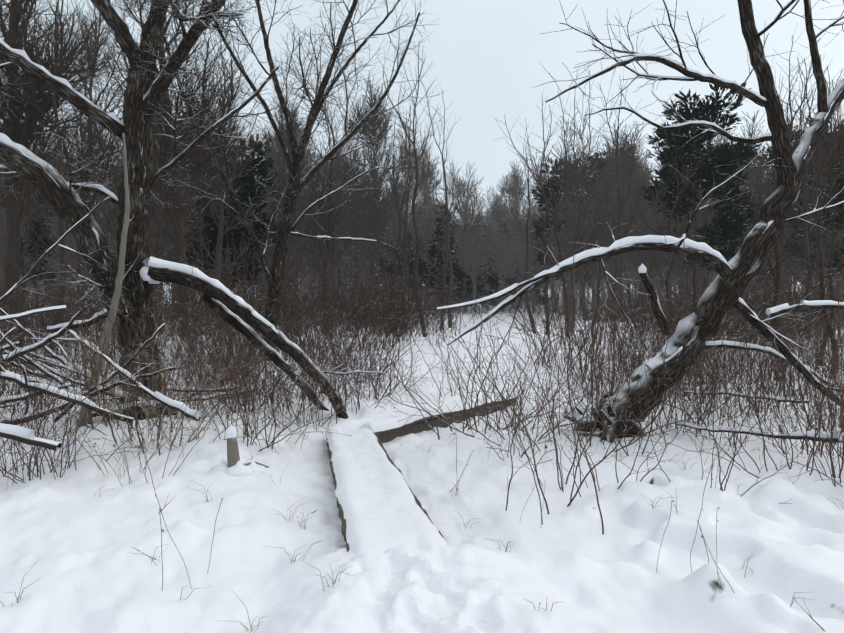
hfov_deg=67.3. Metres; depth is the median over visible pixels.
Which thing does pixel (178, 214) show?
forest tree
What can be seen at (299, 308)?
shrub
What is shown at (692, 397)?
shrub
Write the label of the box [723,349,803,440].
shrub
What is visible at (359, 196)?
forest tree
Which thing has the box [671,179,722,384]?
forest tree
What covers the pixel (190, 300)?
thicket
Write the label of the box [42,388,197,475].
bush
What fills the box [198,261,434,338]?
thicket
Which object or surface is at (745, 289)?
thicket
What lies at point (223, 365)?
shrub
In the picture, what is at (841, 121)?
forest tree
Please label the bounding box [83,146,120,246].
forest tree
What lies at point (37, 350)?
shrub
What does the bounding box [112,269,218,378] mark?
shrub
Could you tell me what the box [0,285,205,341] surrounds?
thicket
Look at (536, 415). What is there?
shrub
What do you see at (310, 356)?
shrub
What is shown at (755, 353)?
shrub
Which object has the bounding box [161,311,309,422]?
shrub
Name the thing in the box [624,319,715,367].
shrub
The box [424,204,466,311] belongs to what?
spruce tree
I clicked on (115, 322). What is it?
thicket
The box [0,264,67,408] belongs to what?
tall shrub
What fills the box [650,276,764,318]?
thicket
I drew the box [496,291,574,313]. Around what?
thicket
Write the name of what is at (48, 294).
thicket
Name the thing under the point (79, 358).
shrub
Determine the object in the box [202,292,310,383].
shrub
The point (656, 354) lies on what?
shrub
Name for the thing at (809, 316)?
thicket
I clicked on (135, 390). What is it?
shrub
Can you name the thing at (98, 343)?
shrub
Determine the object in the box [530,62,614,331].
forest tree
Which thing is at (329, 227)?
forest tree
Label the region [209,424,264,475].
snow
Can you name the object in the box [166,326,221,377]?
shrub
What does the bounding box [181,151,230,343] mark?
forest tree
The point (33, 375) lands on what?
shrub
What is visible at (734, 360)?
shrub
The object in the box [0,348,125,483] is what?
shrub
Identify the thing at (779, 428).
shrub
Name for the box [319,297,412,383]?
shrub
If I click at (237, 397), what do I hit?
shrub
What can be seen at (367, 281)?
thicket
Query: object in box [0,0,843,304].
sky
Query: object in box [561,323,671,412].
shrub
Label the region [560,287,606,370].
tall shrub
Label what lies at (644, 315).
thicket
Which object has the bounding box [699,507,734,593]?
weed
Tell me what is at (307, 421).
leafy weed
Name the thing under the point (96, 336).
tall shrub
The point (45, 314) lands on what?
thicket
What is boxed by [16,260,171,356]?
thicket
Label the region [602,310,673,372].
shrub
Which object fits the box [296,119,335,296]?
forest tree
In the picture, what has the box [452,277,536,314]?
thicket
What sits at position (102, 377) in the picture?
shrub
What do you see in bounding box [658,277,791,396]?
shrub
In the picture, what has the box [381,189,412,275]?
forest tree
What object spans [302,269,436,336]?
thicket
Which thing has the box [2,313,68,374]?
thicket
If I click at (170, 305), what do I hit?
thicket
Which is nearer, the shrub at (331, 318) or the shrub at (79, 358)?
the shrub at (79, 358)
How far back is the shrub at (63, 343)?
17.07 m
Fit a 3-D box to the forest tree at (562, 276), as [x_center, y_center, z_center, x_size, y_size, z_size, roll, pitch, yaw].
[5.837,-4.107,25.444,4.062,10.451,2.897,0,0,10]
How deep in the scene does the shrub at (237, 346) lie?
13.91 m
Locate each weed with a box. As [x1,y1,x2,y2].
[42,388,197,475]
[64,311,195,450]
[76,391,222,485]
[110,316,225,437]
[122,364,156,420]
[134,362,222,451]
[139,353,236,446]
[141,441,222,589]
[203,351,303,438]
[203,366,334,451]
[450,433,473,491]
[520,479,544,527]
[581,404,605,448]
[656,465,711,572]
[665,365,722,444]
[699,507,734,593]
[762,370,797,461]
[835,404,842,467]
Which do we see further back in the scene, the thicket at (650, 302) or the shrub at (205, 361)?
the thicket at (650, 302)
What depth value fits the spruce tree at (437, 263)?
71.77 m
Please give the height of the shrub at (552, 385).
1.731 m
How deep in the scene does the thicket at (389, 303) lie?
28.86 m
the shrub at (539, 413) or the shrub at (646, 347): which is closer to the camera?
the shrub at (539, 413)
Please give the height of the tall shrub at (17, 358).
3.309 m
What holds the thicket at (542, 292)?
on the snow ground at (72, 536)
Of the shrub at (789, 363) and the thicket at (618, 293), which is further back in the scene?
the thicket at (618, 293)
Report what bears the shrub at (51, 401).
on the snow ground at (72, 536)
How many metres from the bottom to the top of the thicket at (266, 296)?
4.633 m
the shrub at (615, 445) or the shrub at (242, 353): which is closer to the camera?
the shrub at (615, 445)
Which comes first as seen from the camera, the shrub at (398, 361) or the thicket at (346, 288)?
the shrub at (398, 361)
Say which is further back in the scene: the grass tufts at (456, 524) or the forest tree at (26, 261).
the forest tree at (26, 261)
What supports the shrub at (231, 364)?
on the snow ground at (72, 536)
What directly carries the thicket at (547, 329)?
on the snow ground at (72, 536)
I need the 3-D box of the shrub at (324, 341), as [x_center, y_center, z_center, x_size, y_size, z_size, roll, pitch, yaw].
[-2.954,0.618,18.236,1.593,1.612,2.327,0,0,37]
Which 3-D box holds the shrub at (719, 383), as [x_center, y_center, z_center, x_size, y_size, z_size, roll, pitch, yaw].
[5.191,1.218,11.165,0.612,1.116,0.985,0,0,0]
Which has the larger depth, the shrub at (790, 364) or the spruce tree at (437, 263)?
the spruce tree at (437, 263)
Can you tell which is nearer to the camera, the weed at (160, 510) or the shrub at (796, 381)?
the weed at (160, 510)
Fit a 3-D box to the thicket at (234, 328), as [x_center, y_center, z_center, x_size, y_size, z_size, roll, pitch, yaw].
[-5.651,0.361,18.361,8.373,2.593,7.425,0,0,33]
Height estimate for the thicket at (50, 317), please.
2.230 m
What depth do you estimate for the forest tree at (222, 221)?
37.55 m
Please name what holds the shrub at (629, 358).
on the snow ground at (72, 536)
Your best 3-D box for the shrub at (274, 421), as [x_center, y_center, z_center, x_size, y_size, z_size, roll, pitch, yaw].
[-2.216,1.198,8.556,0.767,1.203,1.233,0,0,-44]
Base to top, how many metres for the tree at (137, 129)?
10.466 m
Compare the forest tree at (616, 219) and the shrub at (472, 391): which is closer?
the shrub at (472, 391)
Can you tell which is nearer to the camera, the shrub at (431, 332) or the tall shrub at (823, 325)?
the tall shrub at (823, 325)
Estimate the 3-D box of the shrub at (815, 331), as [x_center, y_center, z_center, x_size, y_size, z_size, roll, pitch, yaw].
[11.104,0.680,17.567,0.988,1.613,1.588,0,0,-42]
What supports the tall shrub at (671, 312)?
on the snow ground at (72, 536)
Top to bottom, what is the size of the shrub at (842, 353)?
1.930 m
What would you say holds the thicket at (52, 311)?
on the snow ground at (72, 536)
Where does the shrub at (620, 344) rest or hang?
on the snow ground at (72, 536)
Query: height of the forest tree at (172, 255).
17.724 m
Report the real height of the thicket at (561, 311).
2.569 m
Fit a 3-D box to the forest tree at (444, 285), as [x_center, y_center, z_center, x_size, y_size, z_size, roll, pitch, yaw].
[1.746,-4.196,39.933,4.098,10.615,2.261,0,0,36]
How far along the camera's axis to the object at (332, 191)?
19.47 m
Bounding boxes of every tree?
[0,0,97,376]
[0,0,118,344]
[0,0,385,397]
[0,0,393,419]
[0,5,21,132]
[0,67,27,260]
[0,145,55,375]
[0,164,41,296]
[1,193,43,285]
[18,1,153,313]
[24,117,146,426]
[25,223,59,303]
[29,93,117,303]
[31,220,130,346]
[40,215,89,291]
[43,169,110,289]
[47,141,73,293]
[62,0,283,334]
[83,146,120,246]
[85,194,116,292]
[88,61,163,245]
[100,28,210,318]
[102,59,192,290]
[103,149,150,257]
[115,141,189,298]
[155,97,212,317]
[159,0,445,360]
[173,35,263,319]
[179,121,237,278]
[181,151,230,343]
[212,137,258,283]
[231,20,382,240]
[239,80,326,289]
[252,185,275,300]
[255,171,302,321]
[257,126,283,187]
[268,108,317,296]
[286,60,385,328]
[286,147,353,319]
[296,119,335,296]
[302,135,364,290]
[315,142,368,297]
[327,77,417,302]
[332,89,408,323]
[338,173,390,299]
[348,238,383,284]
[351,103,433,333]
[357,32,458,336]
[376,111,436,285]
[379,98,443,330]
[381,173,416,270]
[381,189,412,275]
[408,145,456,297]
[417,76,468,327]
[419,182,461,281]
[422,169,481,321]
[424,0,843,442]
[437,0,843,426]
[442,160,486,306]
[452,182,497,311]
[473,207,496,306]
[474,185,510,305]
[478,187,525,311]
[489,160,536,308]
[496,105,582,335]
[505,187,557,311]
[509,136,551,333]
[516,92,621,337]
[522,193,545,291]
[525,154,559,310]
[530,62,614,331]
[536,187,577,312]
[545,109,614,320]
[564,128,629,322]
[565,272,589,307]
[577,185,622,339]
[578,172,602,311]
[582,119,656,318]
[584,162,632,287]
[586,75,658,331]
[588,164,630,305]
[609,142,665,302]
[617,174,653,303]
[618,171,678,309]
[622,153,666,286]
[633,113,732,337]
[634,150,656,285]
[637,220,666,293]
[647,116,673,303]
[651,149,722,305]
[654,153,712,294]
[654,165,724,291]
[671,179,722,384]
[703,177,740,287]
[704,112,739,289]
[710,109,774,297]
[729,187,771,292]
[738,59,832,378]
[740,131,817,295]
[742,24,841,323]
[758,122,833,293]
[761,53,839,337]
[763,74,843,296]
[772,52,843,375]
[784,67,843,365]
[790,114,843,297]
[812,89,843,249]
[822,148,843,261]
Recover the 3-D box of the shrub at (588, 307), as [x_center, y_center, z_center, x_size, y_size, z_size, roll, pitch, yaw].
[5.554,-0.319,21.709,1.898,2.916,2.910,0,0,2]
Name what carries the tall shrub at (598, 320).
on the snow ground at (72, 536)
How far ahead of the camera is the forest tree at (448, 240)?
43.96 m
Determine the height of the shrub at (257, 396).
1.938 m
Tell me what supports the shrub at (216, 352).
on the snow ground at (72, 536)
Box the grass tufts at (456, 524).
[0,414,843,632]
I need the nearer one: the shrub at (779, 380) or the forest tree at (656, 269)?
the shrub at (779, 380)
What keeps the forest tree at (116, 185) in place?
on the snow ground at (72, 536)
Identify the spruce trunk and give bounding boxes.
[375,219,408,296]
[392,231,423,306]
[408,226,428,290]
[417,219,438,305]
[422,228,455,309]
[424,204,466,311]
[446,213,458,290]
[447,220,470,308]
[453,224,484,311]
[469,214,490,307]
[472,225,498,309]
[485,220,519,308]
[505,259,537,308]
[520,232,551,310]
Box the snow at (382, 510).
[325,390,516,553]
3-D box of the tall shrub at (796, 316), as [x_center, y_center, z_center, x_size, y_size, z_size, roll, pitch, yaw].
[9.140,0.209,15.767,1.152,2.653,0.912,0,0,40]
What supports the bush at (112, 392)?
on the snow ground at (72, 536)
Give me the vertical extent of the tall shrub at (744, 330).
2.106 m
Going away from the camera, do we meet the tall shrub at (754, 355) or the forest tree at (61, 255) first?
the tall shrub at (754, 355)
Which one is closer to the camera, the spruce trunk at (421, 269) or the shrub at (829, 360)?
the shrub at (829, 360)
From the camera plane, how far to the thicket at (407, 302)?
36.06 m
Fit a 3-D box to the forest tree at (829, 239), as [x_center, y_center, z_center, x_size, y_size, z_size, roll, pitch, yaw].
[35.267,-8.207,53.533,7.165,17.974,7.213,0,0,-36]
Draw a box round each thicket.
[0,206,265,372]
[0,228,158,349]
[0,280,112,356]
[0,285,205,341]
[0,297,89,341]
[1,253,95,323]
[1,276,105,341]
[1,276,181,350]
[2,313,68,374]
[5,289,193,357]
[12,277,98,340]
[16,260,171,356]
[26,286,101,321]
[27,265,90,321]
[32,251,232,332]
[58,274,264,332]
[84,279,386,381]
[152,229,408,351]
[153,285,285,331]
[154,283,321,336]
[156,254,256,336]
[156,284,251,327]
[196,270,297,309]
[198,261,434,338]
[222,229,427,362]
[236,236,466,341]
[236,272,313,325]
[237,263,468,336]
[259,227,422,346]
[281,271,456,333]
[285,244,433,342]
[299,284,453,333]
[299,287,412,332]
[300,269,380,307]
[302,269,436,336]
[302,270,367,307]
[302,280,456,332]
[305,291,424,331]
[314,272,400,295]
[315,268,382,312]
[330,278,413,321]
[346,276,432,328]
[349,283,478,326]
[367,265,429,303]
[373,280,434,327]
[380,287,448,319]
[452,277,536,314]
[458,286,561,313]
[484,280,756,379]
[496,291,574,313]
[504,269,577,309]
[506,292,668,331]
[531,287,608,316]
[538,279,635,306]
[553,280,640,321]
[554,291,640,320]
[571,272,650,320]
[575,278,664,308]
[579,265,651,321]
[592,289,841,366]
[598,295,738,333]
[601,273,700,327]
[606,260,828,371]
[622,247,826,342]
[622,284,675,317]
[629,278,708,328]
[638,243,821,364]
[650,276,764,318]
[657,276,825,305]
[658,252,805,325]
[672,244,843,336]
[673,275,802,312]
[674,281,843,348]
[675,251,843,334]
[730,261,843,340]
[731,257,836,348]
[738,291,843,344]
[766,282,843,331]
[784,273,843,335]
[792,288,843,329]
[795,272,843,309]
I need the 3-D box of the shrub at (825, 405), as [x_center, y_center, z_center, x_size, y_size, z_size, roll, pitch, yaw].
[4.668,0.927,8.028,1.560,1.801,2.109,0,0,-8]
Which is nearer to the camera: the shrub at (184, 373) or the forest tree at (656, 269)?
the shrub at (184, 373)
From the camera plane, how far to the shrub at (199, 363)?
12.62 m
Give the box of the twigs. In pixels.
[46,427,825,631]
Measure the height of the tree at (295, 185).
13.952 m
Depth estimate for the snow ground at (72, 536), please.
5.06 m
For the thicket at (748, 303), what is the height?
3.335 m
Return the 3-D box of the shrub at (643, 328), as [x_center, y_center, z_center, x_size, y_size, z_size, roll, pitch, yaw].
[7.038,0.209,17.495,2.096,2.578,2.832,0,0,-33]
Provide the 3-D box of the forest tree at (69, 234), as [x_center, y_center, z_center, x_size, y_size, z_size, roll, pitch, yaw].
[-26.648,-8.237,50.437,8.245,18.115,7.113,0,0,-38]
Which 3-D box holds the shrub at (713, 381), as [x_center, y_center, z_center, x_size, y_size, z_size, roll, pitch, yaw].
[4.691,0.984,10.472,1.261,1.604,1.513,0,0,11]
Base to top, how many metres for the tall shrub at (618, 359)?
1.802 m
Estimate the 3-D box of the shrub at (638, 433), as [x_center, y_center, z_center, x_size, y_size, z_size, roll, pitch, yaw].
[2.414,0.485,8.589,2.235,2.839,3.714,0,0,-1]
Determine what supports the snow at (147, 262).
attached to the tree at (137, 129)
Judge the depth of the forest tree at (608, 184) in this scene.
50.13 m
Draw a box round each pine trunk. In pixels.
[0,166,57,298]
[150,156,216,285]
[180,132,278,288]
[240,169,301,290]
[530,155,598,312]
[583,149,646,275]
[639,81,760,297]
[725,141,793,305]
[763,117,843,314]
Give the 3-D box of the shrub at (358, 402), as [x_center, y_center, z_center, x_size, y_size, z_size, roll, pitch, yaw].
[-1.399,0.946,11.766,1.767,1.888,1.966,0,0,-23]
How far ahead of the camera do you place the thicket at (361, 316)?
30.93 m
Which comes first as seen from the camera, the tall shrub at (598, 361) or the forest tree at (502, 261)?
the tall shrub at (598, 361)
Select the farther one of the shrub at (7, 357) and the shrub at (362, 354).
the shrub at (362, 354)
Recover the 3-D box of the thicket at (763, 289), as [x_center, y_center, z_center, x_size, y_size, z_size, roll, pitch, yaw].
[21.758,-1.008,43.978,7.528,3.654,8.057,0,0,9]
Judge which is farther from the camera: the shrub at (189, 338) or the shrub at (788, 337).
the shrub at (189, 338)
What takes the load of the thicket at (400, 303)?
on the snow ground at (72, 536)
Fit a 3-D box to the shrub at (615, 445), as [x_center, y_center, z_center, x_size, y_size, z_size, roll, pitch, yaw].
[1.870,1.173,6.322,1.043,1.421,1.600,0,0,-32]
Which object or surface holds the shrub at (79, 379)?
on the snow ground at (72, 536)
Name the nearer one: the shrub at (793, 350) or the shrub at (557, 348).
the shrub at (793, 350)
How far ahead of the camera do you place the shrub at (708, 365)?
10.24 m
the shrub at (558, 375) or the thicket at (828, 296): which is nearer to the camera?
the shrub at (558, 375)
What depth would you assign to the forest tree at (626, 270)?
74.05 m
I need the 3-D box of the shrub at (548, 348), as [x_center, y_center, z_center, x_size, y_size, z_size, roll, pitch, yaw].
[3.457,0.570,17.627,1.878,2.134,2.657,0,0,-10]
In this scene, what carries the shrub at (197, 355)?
on the snow ground at (72, 536)
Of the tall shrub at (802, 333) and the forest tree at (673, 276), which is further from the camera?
the forest tree at (673, 276)
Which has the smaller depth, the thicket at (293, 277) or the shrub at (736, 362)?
the shrub at (736, 362)
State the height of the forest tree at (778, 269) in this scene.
7.419 m
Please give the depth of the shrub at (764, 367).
12.80 m
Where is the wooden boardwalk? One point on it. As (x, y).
(414, 427)
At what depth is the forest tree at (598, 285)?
22.24 m
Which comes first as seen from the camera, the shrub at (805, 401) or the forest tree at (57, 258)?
the shrub at (805, 401)
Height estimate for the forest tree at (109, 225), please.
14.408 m
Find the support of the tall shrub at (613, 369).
on the snow ground at (72, 536)
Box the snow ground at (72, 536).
[0,304,843,632]
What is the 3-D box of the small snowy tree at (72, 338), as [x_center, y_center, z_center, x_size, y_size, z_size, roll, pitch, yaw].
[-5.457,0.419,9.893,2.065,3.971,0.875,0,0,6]
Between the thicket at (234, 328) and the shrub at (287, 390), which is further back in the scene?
the thicket at (234, 328)
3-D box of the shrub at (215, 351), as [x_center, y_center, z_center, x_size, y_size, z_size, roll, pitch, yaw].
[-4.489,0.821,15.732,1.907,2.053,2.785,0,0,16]
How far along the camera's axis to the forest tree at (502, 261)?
80.69 m
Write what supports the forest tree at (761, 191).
on the snow ground at (72, 536)
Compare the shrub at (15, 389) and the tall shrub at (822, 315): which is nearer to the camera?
the shrub at (15, 389)
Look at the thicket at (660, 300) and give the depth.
27.93 m
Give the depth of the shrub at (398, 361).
14.54 m
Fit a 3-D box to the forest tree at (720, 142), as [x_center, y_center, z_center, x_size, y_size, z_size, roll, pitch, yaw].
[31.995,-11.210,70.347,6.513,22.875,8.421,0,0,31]
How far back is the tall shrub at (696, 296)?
16.17 m
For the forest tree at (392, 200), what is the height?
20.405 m
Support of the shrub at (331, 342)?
on the snow ground at (72, 536)
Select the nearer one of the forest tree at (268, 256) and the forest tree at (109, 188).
the forest tree at (268, 256)
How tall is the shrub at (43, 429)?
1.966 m
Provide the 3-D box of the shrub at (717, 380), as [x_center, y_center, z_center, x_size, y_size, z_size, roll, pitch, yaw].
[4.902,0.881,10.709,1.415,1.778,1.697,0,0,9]
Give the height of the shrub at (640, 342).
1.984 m
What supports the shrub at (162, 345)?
on the snow ground at (72, 536)
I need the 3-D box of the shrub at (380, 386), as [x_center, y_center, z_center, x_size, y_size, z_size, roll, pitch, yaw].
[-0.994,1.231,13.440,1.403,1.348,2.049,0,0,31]
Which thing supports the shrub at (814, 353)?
on the snow ground at (72, 536)
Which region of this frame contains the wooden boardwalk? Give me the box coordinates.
[325,397,518,551]
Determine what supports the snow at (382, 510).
on the wooden boardwalk
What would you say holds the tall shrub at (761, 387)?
on the snow ground at (72, 536)
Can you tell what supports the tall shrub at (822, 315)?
on the snow ground at (72, 536)
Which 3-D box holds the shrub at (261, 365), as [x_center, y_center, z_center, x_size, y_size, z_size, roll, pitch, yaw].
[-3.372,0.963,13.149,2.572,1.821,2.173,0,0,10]
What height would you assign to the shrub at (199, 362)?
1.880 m
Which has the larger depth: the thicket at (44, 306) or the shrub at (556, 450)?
the thicket at (44, 306)
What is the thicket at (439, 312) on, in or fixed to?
on the snow ground at (72, 536)
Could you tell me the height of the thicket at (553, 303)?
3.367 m
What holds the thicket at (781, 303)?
on the snow ground at (72, 536)
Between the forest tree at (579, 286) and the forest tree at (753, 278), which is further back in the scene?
the forest tree at (579, 286)
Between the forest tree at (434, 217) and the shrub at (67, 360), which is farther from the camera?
the forest tree at (434, 217)
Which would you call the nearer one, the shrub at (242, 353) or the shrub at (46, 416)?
the shrub at (46, 416)
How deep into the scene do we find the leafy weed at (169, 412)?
8.05 m
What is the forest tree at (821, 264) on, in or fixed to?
on the snow ground at (72, 536)
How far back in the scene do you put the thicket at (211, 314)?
27.03 m
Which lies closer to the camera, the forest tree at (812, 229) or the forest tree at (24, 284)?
the forest tree at (24, 284)
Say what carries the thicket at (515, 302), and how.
on the snow ground at (72, 536)
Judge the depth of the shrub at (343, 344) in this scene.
17.14 m
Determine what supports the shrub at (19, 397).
on the snow ground at (72, 536)
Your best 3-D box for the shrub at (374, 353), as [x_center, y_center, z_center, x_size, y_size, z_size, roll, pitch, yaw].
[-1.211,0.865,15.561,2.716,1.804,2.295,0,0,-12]
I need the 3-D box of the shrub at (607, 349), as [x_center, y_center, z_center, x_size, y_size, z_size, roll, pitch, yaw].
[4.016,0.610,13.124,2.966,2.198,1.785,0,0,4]
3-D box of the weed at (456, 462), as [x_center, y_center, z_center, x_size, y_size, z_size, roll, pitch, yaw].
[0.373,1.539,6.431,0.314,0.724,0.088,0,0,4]
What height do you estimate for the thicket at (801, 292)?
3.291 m
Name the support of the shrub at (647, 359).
on the snow ground at (72, 536)
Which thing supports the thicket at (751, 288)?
on the snow ground at (72, 536)
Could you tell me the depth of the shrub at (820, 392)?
7.85 m
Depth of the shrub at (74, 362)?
10.06 m
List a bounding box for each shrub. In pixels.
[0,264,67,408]
[0,282,57,386]
[0,304,31,396]
[0,309,163,473]
[0,318,96,425]
[0,319,133,480]
[0,324,107,483]
[0,333,59,419]
[0,346,38,424]
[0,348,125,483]
[3,262,146,420]
[3,301,111,405]
[3,314,38,405]
[4,317,192,476]
[6,334,172,414]
[10,271,259,443]
[13,302,65,380]
[22,322,100,404]
[40,281,169,400]
[41,217,160,428]
[43,260,284,419]
[46,343,82,387]
[55,344,202,419]
[64,308,263,427]
[72,300,222,395]
[75,293,118,376]
[84,300,118,375]
[92,298,198,442]
[92,320,118,378]
[95,354,115,405]
[100,324,232,428]
[103,313,215,394]
[106,284,351,455]
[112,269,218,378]
[113,296,256,396]
[121,351,214,416]
[127,313,222,409]
[160,323,231,396]
[161,300,267,440]
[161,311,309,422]
[164,278,329,413]
[164,319,251,416]
[165,302,275,401]
[166,317,238,398]
[177,302,359,451]
[180,223,259,383]
[184,298,365,431]
[184,344,243,399]
[195,314,263,384]
[214,298,310,412]
[215,260,246,360]
[219,363,297,448]
[222,301,276,395]
[234,325,355,422]
[240,329,371,428]
[256,308,344,401]
[288,320,342,385]
[319,297,412,383]
[363,275,600,439]
[372,277,618,439]
[405,321,460,395]
[407,306,544,429]
[427,295,643,450]
[448,254,710,534]
[471,354,561,421]
[472,341,591,432]
[475,345,590,460]
[491,372,589,445]
[496,311,666,496]
[503,302,628,424]
[503,334,619,427]
[518,304,571,370]
[519,248,747,451]
[520,287,650,378]
[536,299,656,376]
[537,303,689,408]
[540,309,714,455]
[540,320,572,364]
[546,302,628,381]
[548,321,755,437]
[548,363,681,490]
[550,295,672,394]
[552,297,575,362]
[553,274,610,383]
[555,348,617,398]
[560,272,627,382]
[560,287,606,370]
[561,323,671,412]
[563,254,647,409]
[565,274,633,386]
[567,298,624,394]
[567,355,608,402]
[573,275,619,365]
[598,320,634,389]
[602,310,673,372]
[608,314,843,477]
[610,332,648,375]
[613,278,709,404]
[613,280,664,360]
[615,304,731,397]
[616,296,688,418]
[616,337,697,392]
[618,296,751,397]
[622,282,759,425]
[623,291,743,399]
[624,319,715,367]
[626,305,778,436]
[628,282,685,360]
[635,354,805,496]
[642,261,800,377]
[652,266,703,373]
[653,326,746,432]
[657,340,752,415]
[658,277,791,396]
[659,273,748,386]
[661,375,732,440]
[664,351,789,440]
[668,316,768,416]
[668,327,758,420]
[678,266,843,413]
[680,277,705,369]
[684,358,717,402]
[687,298,784,384]
[688,349,776,409]
[690,299,770,363]
[691,259,836,388]
[698,326,783,383]
[698,356,743,413]
[701,343,789,412]
[708,371,766,447]
[711,255,807,424]
[718,310,800,383]
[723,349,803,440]
[725,245,841,408]
[727,318,839,396]
[728,327,828,415]
[732,355,843,426]
[737,286,803,420]
[739,316,842,384]
[739,325,843,461]
[740,367,840,453]
[745,313,843,457]
[748,316,843,400]
[756,279,838,368]
[762,320,843,390]
[762,381,843,487]
[766,298,811,397]
[767,323,809,399]
[771,331,825,411]
[772,257,843,358]
[775,333,843,447]
[780,258,843,429]
[783,348,843,486]
[785,272,816,371]
[785,318,843,383]
[786,302,811,364]
[786,338,842,411]
[792,313,841,365]
[797,317,841,394]
[798,379,843,477]
[800,308,843,411]
[803,343,843,421]
[809,278,842,361]
[810,347,843,391]
[811,293,839,359]
[812,270,843,353]
[816,373,841,426]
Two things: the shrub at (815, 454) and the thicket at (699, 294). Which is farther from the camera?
the thicket at (699, 294)
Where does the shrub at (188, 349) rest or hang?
on the snow ground at (72, 536)
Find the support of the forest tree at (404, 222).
on the snow ground at (72, 536)
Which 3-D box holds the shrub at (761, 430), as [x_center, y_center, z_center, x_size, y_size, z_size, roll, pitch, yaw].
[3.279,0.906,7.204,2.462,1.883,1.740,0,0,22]
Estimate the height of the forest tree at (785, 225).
13.798 m
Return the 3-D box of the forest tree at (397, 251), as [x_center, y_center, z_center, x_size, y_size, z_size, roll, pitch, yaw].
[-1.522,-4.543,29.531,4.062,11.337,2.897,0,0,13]
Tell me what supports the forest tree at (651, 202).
on the snow ground at (72, 536)
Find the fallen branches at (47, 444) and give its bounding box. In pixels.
[0,197,841,450]
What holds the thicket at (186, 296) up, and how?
on the snow ground at (72, 536)
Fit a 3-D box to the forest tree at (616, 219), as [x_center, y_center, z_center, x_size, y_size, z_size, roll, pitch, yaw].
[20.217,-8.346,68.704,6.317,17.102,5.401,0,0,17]
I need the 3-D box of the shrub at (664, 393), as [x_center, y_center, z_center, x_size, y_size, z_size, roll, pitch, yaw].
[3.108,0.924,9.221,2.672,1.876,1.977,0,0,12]
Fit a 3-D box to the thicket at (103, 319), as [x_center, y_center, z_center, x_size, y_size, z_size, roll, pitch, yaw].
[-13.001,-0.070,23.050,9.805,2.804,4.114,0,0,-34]
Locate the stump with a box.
[227,437,268,467]
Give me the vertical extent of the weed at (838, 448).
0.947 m
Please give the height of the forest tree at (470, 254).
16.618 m
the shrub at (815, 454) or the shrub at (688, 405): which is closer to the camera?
the shrub at (815, 454)
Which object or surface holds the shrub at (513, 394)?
on the snow ground at (72, 536)
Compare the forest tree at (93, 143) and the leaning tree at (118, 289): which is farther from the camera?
the forest tree at (93, 143)
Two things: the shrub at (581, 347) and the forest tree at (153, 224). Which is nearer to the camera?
the shrub at (581, 347)
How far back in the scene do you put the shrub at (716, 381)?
9.12 m
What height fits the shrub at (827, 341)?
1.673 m
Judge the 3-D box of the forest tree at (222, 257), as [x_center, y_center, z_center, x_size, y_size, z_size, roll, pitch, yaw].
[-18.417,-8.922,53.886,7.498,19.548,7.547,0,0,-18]
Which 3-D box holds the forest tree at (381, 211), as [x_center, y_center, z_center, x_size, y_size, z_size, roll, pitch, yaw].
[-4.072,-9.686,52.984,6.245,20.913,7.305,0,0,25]
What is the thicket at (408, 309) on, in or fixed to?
on the snow ground at (72, 536)
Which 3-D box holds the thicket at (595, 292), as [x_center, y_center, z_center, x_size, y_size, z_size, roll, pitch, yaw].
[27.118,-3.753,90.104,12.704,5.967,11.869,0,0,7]
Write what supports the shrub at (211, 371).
on the snow ground at (72, 536)
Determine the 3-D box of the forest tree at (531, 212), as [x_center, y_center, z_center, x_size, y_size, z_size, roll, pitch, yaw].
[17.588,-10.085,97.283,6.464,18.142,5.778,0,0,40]
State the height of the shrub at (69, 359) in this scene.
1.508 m
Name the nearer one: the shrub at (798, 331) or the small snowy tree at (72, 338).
the small snowy tree at (72, 338)
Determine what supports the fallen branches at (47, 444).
on the snow ground at (72, 536)
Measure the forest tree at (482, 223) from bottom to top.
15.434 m
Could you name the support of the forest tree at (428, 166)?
on the snow ground at (72, 536)
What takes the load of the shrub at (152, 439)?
on the snow ground at (72, 536)
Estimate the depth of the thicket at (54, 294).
39.84 m
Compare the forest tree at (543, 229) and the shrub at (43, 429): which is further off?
the forest tree at (543, 229)
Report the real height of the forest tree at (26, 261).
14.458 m
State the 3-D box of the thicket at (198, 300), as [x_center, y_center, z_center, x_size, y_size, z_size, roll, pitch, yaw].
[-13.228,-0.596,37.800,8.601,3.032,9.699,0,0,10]

